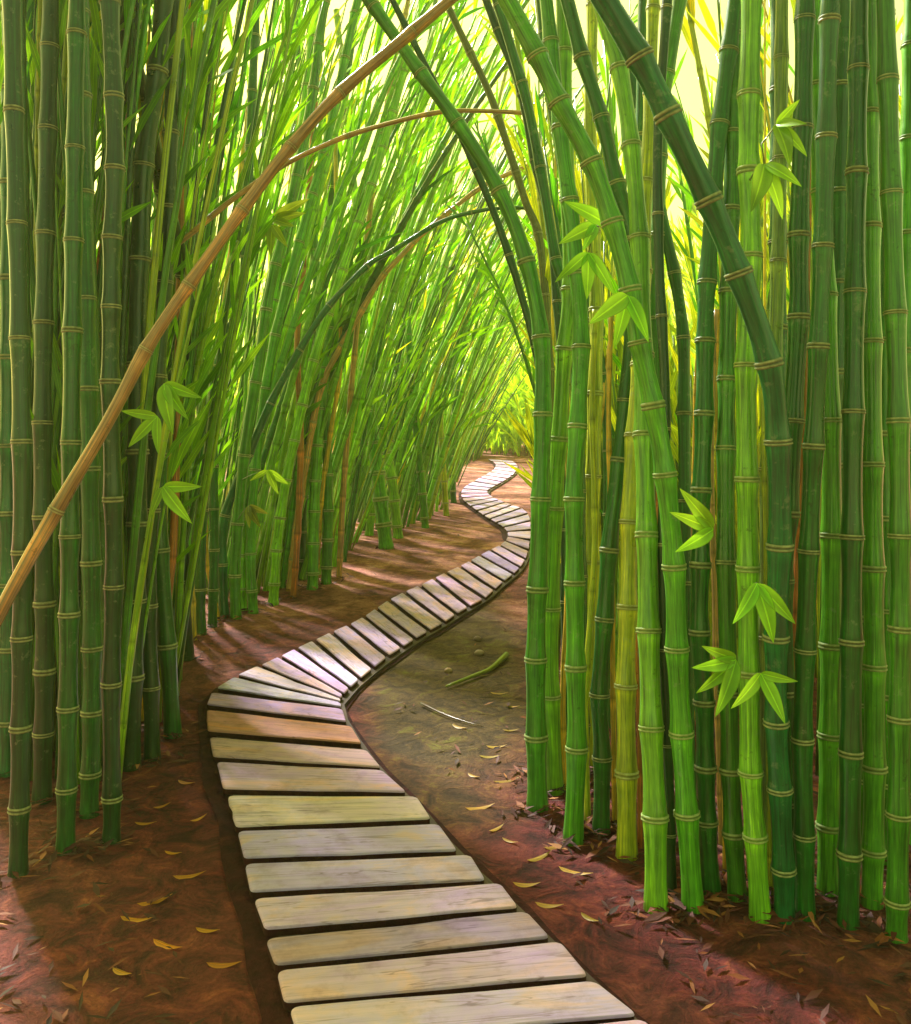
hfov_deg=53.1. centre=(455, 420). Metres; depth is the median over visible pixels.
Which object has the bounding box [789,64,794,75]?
bamboo stalk
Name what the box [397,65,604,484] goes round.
bamboo stalk
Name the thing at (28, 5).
bamboo stalk
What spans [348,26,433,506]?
bamboo stalk
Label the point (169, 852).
fallen leaf
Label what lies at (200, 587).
bamboo stalk
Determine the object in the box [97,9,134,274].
bamboo stalk
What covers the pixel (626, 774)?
bamboo stalk
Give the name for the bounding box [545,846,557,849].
fallen leaf
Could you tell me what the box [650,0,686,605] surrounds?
bamboo stalk
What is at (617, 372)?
bamboo stalk
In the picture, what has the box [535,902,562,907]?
fallen leaf
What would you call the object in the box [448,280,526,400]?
bamboo stalk
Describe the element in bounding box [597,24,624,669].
bamboo stalk
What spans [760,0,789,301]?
bamboo stalk
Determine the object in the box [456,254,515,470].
bamboo stalk
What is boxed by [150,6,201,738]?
bamboo stalk
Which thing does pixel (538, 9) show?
bamboo stalk
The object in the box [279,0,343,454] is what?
bamboo stalk
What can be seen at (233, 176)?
bamboo stalk
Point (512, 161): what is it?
bamboo stalk
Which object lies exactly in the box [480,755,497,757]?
fallen leaf
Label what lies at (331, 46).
bamboo stalk
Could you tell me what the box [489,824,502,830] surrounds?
fallen leaf
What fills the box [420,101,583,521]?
bamboo stalk
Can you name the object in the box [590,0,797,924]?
bamboo stalk
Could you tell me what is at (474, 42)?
bamboo stalk
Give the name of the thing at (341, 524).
dry cane
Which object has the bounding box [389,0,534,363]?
bamboo stalk
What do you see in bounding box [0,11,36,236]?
bamboo stalk
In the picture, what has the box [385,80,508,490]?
bamboo stalk
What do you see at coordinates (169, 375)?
bamboo stalk
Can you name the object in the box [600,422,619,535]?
bamboo stalk
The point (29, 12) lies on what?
bamboo stalk
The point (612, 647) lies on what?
stalk
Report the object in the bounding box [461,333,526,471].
bamboo stalk
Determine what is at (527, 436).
bamboo thicket
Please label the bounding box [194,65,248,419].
bamboo stalk
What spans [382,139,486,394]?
bamboo stalk
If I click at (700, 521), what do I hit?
bamboo stalk
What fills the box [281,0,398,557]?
bamboo stalk
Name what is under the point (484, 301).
bamboo stalk
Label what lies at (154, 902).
fallen leaf
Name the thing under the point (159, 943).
fallen leaf
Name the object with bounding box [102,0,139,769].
bamboo stalk
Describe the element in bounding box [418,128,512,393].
bamboo stalk
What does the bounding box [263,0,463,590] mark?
bamboo stalk
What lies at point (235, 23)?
bamboo stalk
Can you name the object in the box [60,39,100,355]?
bamboo stalk
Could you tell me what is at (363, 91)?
bamboo stalk
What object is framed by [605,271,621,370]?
bamboo stalk
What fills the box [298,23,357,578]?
bamboo stalk
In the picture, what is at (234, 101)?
bamboo stalk
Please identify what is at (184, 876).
fallen leaf
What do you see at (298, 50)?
bamboo stalk
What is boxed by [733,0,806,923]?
bamboo stalk
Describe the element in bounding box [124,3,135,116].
bamboo stalk
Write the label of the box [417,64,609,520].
bamboo stalk
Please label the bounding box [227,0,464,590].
bamboo stalk
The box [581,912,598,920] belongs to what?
fallen leaf
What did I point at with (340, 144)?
bamboo stalk
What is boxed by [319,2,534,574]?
bamboo stalk
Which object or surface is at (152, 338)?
bamboo stalk
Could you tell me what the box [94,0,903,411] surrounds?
sky
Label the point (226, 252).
bamboo stalk
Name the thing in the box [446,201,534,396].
bamboo stalk
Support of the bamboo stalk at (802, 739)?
on the ground
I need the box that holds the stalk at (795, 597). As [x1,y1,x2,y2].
[793,164,811,669]
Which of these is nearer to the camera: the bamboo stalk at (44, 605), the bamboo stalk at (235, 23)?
the bamboo stalk at (44, 605)
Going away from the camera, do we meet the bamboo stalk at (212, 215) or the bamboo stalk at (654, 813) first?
the bamboo stalk at (654, 813)
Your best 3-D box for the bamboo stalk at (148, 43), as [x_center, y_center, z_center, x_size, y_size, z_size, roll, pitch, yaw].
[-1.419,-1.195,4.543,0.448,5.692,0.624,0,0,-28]
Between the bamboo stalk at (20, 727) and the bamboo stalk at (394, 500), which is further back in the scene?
the bamboo stalk at (394, 500)
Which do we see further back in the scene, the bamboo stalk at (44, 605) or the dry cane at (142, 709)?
the dry cane at (142, 709)
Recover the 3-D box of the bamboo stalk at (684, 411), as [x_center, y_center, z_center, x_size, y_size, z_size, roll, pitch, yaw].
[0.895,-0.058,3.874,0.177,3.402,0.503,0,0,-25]
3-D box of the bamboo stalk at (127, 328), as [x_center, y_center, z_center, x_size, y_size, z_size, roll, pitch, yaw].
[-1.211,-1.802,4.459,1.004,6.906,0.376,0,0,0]
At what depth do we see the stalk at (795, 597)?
3.43 m
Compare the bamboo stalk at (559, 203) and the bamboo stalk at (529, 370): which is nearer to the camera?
the bamboo stalk at (559, 203)
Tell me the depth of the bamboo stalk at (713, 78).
8.46 m
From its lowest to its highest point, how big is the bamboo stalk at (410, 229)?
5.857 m
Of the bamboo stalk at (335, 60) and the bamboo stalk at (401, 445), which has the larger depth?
the bamboo stalk at (401, 445)
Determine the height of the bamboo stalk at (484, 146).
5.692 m
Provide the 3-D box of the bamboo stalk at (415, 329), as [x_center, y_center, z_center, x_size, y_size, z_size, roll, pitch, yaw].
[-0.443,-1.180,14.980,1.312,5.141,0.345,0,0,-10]
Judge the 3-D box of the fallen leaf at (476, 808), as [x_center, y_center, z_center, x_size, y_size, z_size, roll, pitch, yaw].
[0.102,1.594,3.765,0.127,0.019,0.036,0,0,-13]
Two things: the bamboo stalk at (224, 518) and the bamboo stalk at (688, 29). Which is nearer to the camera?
the bamboo stalk at (688, 29)
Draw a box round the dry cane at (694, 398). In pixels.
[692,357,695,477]
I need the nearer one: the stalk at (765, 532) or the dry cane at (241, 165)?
the stalk at (765, 532)
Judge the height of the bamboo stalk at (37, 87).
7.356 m
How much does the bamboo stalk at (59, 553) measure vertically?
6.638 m
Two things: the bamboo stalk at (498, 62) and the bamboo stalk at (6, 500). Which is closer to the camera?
the bamboo stalk at (6, 500)
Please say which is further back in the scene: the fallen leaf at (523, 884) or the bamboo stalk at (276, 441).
the bamboo stalk at (276, 441)
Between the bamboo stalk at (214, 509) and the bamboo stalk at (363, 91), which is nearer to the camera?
the bamboo stalk at (214, 509)
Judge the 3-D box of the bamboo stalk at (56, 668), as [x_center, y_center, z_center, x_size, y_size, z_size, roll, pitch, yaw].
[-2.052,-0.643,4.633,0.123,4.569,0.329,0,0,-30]
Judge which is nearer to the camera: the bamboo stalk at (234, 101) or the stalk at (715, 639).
the stalk at (715, 639)
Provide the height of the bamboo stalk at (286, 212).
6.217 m
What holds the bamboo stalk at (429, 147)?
on the ground
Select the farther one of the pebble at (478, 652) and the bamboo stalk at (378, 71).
the bamboo stalk at (378, 71)
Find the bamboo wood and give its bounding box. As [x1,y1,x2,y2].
[150,149,791,459]
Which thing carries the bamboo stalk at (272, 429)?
on the ground
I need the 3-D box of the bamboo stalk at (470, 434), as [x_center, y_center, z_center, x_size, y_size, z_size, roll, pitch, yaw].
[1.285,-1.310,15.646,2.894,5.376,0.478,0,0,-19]
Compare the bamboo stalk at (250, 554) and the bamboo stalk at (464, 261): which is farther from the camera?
the bamboo stalk at (464, 261)
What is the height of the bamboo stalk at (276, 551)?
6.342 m
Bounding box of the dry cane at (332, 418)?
[318,119,342,583]
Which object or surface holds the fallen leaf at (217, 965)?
on the ground
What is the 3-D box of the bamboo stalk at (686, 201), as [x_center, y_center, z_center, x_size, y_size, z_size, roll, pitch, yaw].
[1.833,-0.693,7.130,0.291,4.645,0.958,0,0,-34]
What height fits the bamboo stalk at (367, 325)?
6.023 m
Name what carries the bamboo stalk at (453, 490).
on the ground
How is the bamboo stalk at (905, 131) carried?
on the ground
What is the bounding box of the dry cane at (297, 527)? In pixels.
[290,101,317,597]
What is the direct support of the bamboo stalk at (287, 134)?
on the ground
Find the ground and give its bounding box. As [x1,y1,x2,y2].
[0,443,910,1023]
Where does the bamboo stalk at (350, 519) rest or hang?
on the ground
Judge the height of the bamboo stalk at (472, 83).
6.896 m
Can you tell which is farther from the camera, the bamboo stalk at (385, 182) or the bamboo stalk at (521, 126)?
the bamboo stalk at (385, 182)
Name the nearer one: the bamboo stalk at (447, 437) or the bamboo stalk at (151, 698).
the bamboo stalk at (151, 698)
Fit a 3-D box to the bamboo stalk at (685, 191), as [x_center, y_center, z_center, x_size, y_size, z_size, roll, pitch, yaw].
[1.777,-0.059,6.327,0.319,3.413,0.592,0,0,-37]
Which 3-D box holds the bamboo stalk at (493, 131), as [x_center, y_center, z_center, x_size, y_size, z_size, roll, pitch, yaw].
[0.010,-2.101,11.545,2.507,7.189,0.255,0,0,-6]
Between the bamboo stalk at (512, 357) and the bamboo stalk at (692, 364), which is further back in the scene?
the bamboo stalk at (512, 357)
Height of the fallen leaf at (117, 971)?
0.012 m
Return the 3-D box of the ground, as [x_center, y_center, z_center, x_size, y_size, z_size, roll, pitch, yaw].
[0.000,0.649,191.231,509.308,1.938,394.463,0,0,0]
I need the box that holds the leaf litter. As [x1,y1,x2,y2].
[0,515,910,1023]
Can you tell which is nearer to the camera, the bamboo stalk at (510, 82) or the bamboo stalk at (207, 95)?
the bamboo stalk at (207, 95)
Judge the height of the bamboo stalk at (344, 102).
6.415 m
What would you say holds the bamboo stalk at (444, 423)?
on the ground
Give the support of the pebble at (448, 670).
on the ground
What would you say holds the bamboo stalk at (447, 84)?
on the ground
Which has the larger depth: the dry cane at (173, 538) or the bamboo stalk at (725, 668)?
the dry cane at (173, 538)
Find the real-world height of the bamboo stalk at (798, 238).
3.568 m
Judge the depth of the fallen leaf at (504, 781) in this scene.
4.03 m
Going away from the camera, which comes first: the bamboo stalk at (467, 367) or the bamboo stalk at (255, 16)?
the bamboo stalk at (255, 16)
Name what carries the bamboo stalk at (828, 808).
on the ground
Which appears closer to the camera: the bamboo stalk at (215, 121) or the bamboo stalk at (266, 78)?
the bamboo stalk at (215, 121)
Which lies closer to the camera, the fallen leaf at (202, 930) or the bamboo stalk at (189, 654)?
the fallen leaf at (202, 930)
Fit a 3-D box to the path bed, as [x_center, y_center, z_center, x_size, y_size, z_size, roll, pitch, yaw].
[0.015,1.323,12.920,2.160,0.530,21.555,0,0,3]
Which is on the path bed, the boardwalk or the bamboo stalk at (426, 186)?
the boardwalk
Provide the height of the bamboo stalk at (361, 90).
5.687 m
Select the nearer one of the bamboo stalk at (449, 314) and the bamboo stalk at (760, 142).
the bamboo stalk at (760, 142)
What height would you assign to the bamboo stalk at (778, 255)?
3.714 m
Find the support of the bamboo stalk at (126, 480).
on the ground
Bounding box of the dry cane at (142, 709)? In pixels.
[141,89,164,720]
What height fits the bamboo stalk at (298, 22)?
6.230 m
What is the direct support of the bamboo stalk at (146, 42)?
on the ground
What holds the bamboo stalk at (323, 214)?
on the ground
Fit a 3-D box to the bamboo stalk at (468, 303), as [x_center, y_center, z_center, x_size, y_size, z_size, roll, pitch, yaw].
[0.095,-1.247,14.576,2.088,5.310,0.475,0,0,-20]
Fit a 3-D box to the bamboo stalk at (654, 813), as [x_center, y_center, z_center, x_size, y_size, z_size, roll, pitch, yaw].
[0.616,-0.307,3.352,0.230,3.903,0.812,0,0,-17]
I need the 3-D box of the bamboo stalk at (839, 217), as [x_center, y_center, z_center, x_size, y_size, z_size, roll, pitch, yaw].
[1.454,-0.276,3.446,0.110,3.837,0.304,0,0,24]
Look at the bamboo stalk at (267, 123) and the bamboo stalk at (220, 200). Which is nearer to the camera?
the bamboo stalk at (267, 123)
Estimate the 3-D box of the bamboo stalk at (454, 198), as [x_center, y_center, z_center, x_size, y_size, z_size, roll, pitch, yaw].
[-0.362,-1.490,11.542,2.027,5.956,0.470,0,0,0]
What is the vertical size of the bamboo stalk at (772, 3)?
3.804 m
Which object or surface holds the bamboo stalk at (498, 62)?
on the ground
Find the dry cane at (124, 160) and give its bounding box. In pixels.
[119,113,127,550]
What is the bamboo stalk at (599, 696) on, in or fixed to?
on the ground
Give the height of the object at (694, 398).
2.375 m
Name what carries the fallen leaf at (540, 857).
on the ground
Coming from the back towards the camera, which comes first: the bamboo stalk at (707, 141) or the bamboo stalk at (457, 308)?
the bamboo stalk at (457, 308)
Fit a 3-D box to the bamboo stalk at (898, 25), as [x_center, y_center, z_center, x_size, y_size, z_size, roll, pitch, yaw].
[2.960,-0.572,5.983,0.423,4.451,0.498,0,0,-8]
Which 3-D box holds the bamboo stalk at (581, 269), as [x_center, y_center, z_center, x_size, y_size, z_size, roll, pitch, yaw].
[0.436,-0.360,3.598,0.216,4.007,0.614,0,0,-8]
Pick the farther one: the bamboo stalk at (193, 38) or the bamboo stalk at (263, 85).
the bamboo stalk at (263, 85)
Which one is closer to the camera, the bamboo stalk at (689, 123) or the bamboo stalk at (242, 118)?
the bamboo stalk at (242, 118)
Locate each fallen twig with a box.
[420,702,482,726]
[446,652,509,687]
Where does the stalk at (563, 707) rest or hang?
on the ground
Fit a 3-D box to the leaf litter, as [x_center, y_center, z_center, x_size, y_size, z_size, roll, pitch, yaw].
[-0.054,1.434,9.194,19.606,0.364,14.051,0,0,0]
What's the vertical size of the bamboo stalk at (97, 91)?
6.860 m
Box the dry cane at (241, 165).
[206,107,246,619]
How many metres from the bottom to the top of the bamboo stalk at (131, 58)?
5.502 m
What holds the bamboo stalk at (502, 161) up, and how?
on the ground
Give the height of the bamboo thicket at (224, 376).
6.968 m
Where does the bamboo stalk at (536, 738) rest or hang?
on the ground
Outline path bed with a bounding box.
[198,462,649,1023]
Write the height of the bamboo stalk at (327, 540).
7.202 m
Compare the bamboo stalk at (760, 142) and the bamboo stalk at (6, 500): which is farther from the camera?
the bamboo stalk at (760, 142)
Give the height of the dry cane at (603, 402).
2.144 m
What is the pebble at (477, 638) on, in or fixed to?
on the ground
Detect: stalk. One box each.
[0,0,12,777]
[0,0,457,626]
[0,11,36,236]
[0,21,1,40]
[2,0,32,878]
[25,0,32,17]
[26,0,35,183]
[31,0,59,804]
[33,0,41,271]
[53,0,100,750]
[55,0,86,855]
[55,453,59,583]
[56,326,60,718]
[60,0,147,281]
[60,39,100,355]
[61,55,80,644]
[78,0,102,818]
[80,489,81,536]
[93,21,101,182]
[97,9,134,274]
[98,0,125,844]
[99,0,130,364]
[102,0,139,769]
[102,33,151,739]
[120,0,172,264]
[120,7,195,661]
[121,0,157,528]
[122,0,147,522]
[122,0,173,771]
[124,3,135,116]
[125,463,127,574]
[132,102,142,182]
[138,6,163,132]
[142,0,180,761]
[143,18,152,64]
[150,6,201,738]
[150,108,521,267]
[157,0,237,644]
[157,0,309,652]
[158,0,268,667]
[168,133,204,380]
[170,0,200,367]
[173,0,262,585]
[186,6,216,84]
[188,0,256,551]
[191,146,207,635]
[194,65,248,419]
[195,7,264,299]
[202,0,231,83]
[206,99,246,398]
[207,0,259,627]
[207,0,283,402]
[208,2,306,543]
[211,37,248,139]
[215,80,244,337]
[215,126,261,320]
[218,205,523,618]
[219,99,269,285]
[220,10,343,433]
[221,22,305,499]
[226,1,299,328]
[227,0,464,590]
[228,0,329,619]
[228,0,483,595]
[228,5,305,187]
[229,0,269,190]
[231,1,238,48]
[236,0,279,456]
[238,0,318,610]
[242,0,278,224]
[244,0,360,613]
[247,45,341,395]
[256,8,424,549]
[256,56,525,579]
[257,88,318,502]
[258,157,291,303]
[262,4,374,294]
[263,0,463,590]
[268,4,418,605]
[269,4,294,496]
[272,0,386,379]
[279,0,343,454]
[279,0,401,587]
[280,0,347,147]
[280,3,458,575]
[280,6,452,578]
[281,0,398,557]
[286,25,487,578]
[286,164,528,590]
[288,0,393,437]
[294,36,382,312]
[296,1,333,584]
[298,0,520,580]
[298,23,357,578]
[301,143,392,327]
[305,1,367,550]
[306,0,418,589]
[306,19,491,518]
[309,1,415,261]
[311,92,350,292]
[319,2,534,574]
[319,57,393,549]
[321,0,476,536]
[321,25,457,468]
[332,0,490,566]
[333,8,403,538]
[333,44,483,498]
[334,35,500,566]
[342,0,529,370]
[343,0,488,561]
[347,37,492,511]
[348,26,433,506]
[352,97,596,542]
[361,0,552,812]
[361,22,536,534]
[362,91,542,530]
[363,65,502,464]
[364,14,535,535]
[374,134,499,522]
[375,3,637,529]
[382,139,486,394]
[383,13,534,247]
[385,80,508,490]
[385,131,486,361]
[386,24,490,334]
[388,62,580,515]
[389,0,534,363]
[390,62,474,219]
[390,149,526,419]
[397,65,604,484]
[401,166,578,493]
[401,187,521,495]
[402,138,547,524]
[404,0,437,527]
[405,101,485,271]
[406,121,582,526]
[410,160,526,523]
[412,22,487,230]
[412,195,456,338]
[413,187,529,523]
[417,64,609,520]
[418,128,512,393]
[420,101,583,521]
[428,222,528,518]
[429,254,475,386]
[431,104,516,514]
[435,232,477,511]
[435,239,534,459]
[438,36,513,515]
[440,0,554,411]
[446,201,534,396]
[448,155,576,468]
[448,254,537,497]
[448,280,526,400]
[448,299,527,498]
[449,114,547,502]
[449,125,516,265]
[451,80,527,306]
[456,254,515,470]
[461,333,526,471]
[474,303,528,431]
[477,3,536,197]
[479,0,549,189]
[482,0,566,739]
[492,0,590,783]
[497,0,703,913]
[512,5,555,366]
[518,82,585,463]
[536,0,615,727]
[540,0,613,845]
[545,0,575,795]
[554,160,575,403]
[560,0,657,835]
[560,447,567,789]
[584,0,603,769]
[584,309,597,820]
[589,0,646,835]
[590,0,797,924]
[592,4,668,913]
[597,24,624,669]
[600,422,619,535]
[603,336,677,449]
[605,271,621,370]
[606,316,616,822]
[614,0,659,861]
[629,70,696,796]
[635,492,657,848]
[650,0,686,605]
[652,0,676,895]
[666,174,720,306]
[667,48,697,311]
[670,0,740,896]
[673,82,693,138]
[682,0,760,507]
[689,79,712,129]
[691,356,693,376]
[692,18,747,902]
[702,132,739,240]
[703,64,712,166]
[707,54,767,227]
[710,309,721,844]
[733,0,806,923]
[758,0,789,831]
[759,18,769,296]
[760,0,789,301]
[760,0,793,106]
[761,309,773,894]
[767,0,789,380]
[785,0,815,858]
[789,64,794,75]
[790,0,840,921]
[793,164,811,669]
[810,0,841,896]
[833,0,849,485]
[835,0,869,930]
[860,0,887,909]
[876,0,910,944]
[879,9,895,864]
[895,16,902,122]
[899,0,910,844]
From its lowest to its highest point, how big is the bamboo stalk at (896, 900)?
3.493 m
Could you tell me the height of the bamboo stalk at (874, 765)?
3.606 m
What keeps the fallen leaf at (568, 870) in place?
on the ground
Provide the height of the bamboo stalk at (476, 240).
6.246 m
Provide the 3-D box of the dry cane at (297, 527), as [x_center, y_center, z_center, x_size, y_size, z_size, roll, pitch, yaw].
[-1.354,-0.648,8.085,0.115,4.461,0.314,0,0,31]
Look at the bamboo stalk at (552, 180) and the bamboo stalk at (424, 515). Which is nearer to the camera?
the bamboo stalk at (552, 180)
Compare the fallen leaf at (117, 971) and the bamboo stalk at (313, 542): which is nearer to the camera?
the fallen leaf at (117, 971)
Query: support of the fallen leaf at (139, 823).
on the ground
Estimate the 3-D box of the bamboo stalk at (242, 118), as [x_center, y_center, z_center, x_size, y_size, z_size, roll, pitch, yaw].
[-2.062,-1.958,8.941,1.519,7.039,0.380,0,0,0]
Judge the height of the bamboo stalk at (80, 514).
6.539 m
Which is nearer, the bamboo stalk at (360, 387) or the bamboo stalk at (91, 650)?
the bamboo stalk at (91, 650)
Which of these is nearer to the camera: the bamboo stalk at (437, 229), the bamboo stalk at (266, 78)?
the bamboo stalk at (266, 78)
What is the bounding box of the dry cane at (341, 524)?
[336,0,409,579]
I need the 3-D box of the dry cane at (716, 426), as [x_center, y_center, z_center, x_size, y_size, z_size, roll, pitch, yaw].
[0.952,0.618,3.261,0.034,2.045,0.118,0,0,0]
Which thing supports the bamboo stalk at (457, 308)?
on the ground
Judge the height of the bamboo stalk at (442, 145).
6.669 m
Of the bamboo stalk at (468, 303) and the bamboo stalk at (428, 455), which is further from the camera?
the bamboo stalk at (468, 303)
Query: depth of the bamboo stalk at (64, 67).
4.42 m
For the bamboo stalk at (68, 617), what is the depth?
3.43 m
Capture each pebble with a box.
[444,668,452,672]
[473,636,481,640]
[474,650,483,655]
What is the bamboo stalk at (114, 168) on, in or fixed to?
on the ground
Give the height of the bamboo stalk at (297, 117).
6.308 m
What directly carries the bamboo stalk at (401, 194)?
on the ground
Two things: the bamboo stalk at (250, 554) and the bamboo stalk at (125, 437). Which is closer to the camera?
the bamboo stalk at (125, 437)
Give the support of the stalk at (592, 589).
on the ground
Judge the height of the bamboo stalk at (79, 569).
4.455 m
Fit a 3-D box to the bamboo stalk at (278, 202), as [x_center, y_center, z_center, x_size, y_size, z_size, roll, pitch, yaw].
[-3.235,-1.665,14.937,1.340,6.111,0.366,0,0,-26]
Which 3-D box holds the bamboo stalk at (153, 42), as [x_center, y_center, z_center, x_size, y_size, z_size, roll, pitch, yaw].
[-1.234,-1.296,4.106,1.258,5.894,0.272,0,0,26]
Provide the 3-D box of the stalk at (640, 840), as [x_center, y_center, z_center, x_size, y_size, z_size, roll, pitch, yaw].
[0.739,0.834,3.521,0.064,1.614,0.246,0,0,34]
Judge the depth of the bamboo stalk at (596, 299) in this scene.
4.26 m
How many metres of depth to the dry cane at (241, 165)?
7.21 m
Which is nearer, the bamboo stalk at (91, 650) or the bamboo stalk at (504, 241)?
the bamboo stalk at (91, 650)
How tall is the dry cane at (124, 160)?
4.466 m
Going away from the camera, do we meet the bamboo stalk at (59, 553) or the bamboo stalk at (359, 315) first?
the bamboo stalk at (59, 553)
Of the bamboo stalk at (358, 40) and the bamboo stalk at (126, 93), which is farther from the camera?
the bamboo stalk at (358, 40)
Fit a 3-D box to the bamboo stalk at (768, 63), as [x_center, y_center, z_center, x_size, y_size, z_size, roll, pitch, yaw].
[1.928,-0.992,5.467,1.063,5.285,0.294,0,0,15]
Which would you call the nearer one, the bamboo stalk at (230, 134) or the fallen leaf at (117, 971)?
the fallen leaf at (117, 971)
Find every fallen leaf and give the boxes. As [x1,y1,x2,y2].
[113,967,131,974]
[121,916,151,921]
[135,821,156,824]
[137,894,170,905]
[153,939,179,948]
[165,851,180,854]
[174,871,204,878]
[178,780,193,783]
[196,927,219,932]
[206,961,240,967]
[465,803,493,809]
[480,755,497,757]
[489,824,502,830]
[495,777,518,782]
[513,882,540,886]
[528,851,549,861]
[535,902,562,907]
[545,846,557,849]
[559,866,589,874]
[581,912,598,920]
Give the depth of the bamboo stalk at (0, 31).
4.48 m
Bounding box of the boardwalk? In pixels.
[207,459,646,1023]
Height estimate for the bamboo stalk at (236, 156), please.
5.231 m
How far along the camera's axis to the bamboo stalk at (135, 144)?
4.59 m
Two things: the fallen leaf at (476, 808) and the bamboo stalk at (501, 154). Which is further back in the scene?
the bamboo stalk at (501, 154)
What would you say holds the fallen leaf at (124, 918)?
on the ground
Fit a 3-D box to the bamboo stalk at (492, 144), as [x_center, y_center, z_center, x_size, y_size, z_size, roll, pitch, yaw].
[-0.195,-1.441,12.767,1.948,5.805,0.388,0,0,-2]
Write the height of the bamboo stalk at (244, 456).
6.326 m
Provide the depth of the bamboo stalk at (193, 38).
5.56 m
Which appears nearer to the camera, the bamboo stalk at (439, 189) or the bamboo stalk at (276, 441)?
the bamboo stalk at (276, 441)
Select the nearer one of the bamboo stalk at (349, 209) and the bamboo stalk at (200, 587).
the bamboo stalk at (200, 587)
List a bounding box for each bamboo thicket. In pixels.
[0,0,574,784]
[485,0,903,775]
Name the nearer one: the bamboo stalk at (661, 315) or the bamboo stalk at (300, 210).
the bamboo stalk at (661, 315)
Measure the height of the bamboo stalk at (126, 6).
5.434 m
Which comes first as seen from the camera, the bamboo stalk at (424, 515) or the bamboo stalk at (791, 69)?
the bamboo stalk at (791, 69)
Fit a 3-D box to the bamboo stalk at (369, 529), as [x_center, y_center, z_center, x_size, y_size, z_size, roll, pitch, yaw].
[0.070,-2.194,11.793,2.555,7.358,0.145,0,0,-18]
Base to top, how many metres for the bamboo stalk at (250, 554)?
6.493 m
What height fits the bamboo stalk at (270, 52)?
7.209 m
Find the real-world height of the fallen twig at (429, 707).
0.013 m
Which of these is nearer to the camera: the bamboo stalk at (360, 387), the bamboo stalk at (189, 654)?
the bamboo stalk at (189, 654)
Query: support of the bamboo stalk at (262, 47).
on the ground
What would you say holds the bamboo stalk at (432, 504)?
on the ground
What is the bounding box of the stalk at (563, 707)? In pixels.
[560,447,567,789]
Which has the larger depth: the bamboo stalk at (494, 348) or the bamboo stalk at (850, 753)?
the bamboo stalk at (494, 348)
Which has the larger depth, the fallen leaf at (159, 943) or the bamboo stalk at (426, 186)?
the bamboo stalk at (426, 186)
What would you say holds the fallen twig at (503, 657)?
on the ground
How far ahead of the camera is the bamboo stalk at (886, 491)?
3.30 m
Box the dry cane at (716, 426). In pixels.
[715,309,726,873]
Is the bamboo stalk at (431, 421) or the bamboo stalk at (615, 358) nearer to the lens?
the bamboo stalk at (615, 358)
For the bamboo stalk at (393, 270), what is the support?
on the ground
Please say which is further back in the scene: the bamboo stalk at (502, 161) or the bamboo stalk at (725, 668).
the bamboo stalk at (502, 161)
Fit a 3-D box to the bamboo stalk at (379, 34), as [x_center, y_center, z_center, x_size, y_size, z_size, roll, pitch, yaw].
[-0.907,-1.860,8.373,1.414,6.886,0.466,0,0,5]
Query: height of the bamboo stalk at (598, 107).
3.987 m
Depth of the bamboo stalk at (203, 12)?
5.13 m
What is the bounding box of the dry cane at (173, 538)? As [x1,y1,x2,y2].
[162,2,192,705]
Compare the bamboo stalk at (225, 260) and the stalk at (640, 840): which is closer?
the stalk at (640, 840)
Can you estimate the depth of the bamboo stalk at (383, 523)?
10.49 m
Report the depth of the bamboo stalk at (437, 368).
12.69 m
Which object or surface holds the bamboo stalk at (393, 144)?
on the ground
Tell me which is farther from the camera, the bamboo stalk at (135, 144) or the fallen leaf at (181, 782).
the bamboo stalk at (135, 144)
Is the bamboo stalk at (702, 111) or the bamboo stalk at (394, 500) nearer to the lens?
the bamboo stalk at (702, 111)
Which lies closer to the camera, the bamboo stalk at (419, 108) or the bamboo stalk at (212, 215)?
the bamboo stalk at (212, 215)
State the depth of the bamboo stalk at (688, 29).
5.33 m
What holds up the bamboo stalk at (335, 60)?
on the ground
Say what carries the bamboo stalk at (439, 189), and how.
on the ground
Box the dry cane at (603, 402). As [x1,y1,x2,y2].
[601,328,613,428]
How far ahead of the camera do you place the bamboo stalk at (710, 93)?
8.76 m
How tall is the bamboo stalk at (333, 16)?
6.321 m
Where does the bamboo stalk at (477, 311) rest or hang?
on the ground
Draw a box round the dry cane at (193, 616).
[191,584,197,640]
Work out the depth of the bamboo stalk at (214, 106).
5.40 m
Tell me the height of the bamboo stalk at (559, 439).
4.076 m
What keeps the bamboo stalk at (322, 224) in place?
on the ground
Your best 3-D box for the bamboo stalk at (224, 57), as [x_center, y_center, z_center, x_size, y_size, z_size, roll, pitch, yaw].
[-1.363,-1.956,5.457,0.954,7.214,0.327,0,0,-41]
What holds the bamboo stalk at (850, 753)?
on the ground
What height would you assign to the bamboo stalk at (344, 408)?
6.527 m
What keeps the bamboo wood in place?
on the ground
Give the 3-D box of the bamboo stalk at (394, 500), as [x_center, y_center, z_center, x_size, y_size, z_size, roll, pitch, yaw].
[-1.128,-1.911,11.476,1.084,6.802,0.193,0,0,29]
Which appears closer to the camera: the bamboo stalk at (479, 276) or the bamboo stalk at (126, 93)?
the bamboo stalk at (126, 93)
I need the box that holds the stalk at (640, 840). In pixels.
[635,492,657,848]
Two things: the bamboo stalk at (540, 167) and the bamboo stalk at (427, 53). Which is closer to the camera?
the bamboo stalk at (540, 167)
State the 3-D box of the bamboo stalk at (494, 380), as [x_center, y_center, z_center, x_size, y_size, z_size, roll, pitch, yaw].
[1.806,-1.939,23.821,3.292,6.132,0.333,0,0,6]
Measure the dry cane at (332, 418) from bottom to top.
4.473 m

